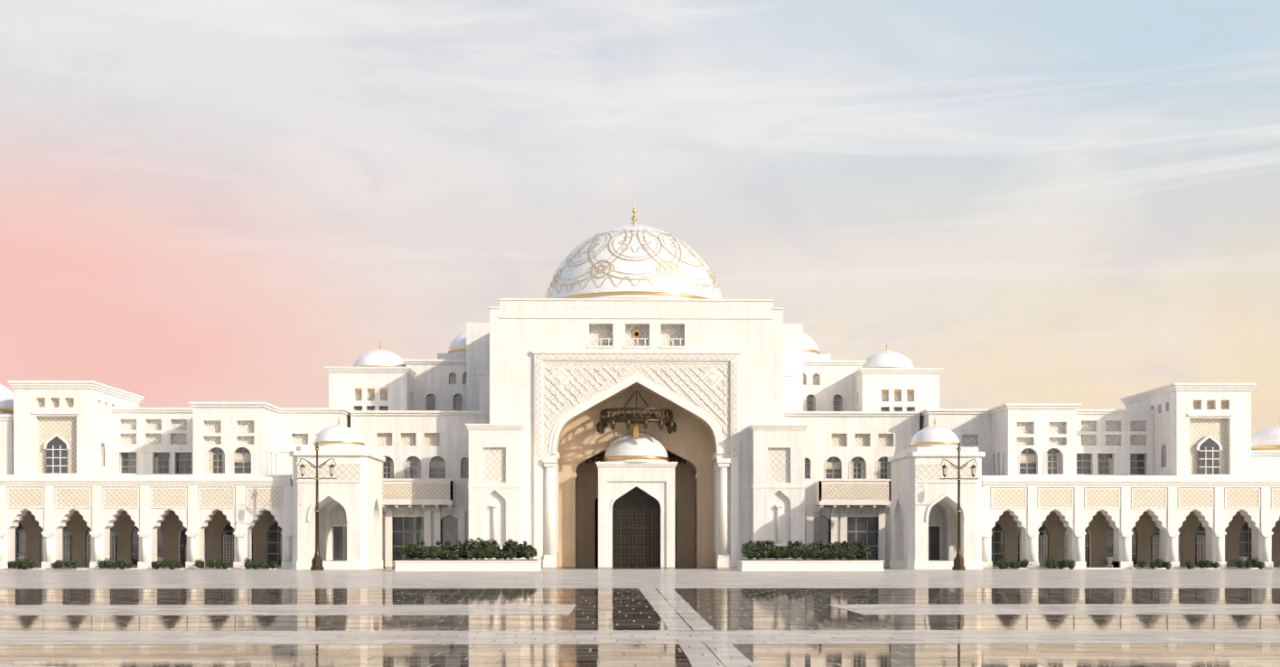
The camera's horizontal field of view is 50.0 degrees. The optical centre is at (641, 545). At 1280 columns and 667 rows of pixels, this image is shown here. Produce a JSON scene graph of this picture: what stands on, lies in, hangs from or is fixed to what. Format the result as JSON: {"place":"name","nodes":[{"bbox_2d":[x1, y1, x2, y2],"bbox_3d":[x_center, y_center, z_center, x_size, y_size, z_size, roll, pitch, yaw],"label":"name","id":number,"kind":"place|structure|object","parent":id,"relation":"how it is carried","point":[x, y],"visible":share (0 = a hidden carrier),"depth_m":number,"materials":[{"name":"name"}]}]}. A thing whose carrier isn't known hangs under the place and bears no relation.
{"place":"outdoors","nodes":[
{"label":"outdoors","id":0,"kind":"place"},
{"bbox_2d":[0,565,1279,666],"bbox_3d":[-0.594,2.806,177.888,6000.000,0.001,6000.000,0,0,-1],"label":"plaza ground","id":1,"kind":"structure","parent":0,"point":[608,609],"depth_m":48.58,"materials":[{"name":"stone"}]},
{"bbox_2d":[465,298,807,567],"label":"central entrance building","id":2,"kind":"structure","parent":1,"relation":"on","point":[636,432],"depth_m":177.89,"materials":[{"name":"white stone"}]},
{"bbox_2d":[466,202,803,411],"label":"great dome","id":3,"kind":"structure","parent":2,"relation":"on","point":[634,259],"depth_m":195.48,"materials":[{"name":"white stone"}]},
{"bbox_2d":[0,318,1279,569],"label":"side wings","id":4,"kind":"object","parent":1,"relation":"on","point":[116,474],"visible":0.79,"depth_m":173.52},
{"bbox_2d":[0,569,1279,666],"bbox_3d":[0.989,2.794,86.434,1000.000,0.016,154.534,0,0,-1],"label":"plaza paving bands","id":5,"kind":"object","parent":1,"relation":"on","point":[697,651],"visible":1,"depth_m":61.91,"materials":[{"name":"stone"}]},
{"bbox_2d":[296,441,337,569],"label":"lamp standard","id":6,"kind":"object","parent":5,"relation":"on","point":[316,562],"visible":1,"depth_m":156.10,"materials":[{"name":"brown metal"}]},
{"bbox_2d":[394,537,541,570],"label":"planter","id":7,"kind":"object","parent":5,"relation":"on","point":[481,549],"visible":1,"depth_m":151.23,"materials":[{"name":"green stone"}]},
{"bbox_2d":[736,540,884,570],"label":"planter","id":8,"kind":"object","parent":5,"relation":"on","point":[758,549],"visible":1,"depth_m":151.72,"materials":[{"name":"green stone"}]},
{"bbox_2d":[938,442,979,569],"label":"lamp standard","id":9,"kind":"object","parent":5,"relation":"on","point":[958,561],"visible":1,"depth_m":157.38,"materials":[{"name":"brown metal"}]},
{"bbox_2d":[9,555,1279,569],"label":"shrubs","id":10,"kind":"object","parent":1,"relation":"on","point":[122,564],"visible":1,"depth_m":161.36,"materials":[{"name":"green plant"}]},
{"bbox_2d":[0,383,1279,475],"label":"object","id":11,"kind":"structure","parent":0,"point":[1265,451],"depth_m":175.88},
{"bbox_2d":[0,0,1279,435],"label":"sky","id":12,"kind":"structure","parent":0,"point":[201,200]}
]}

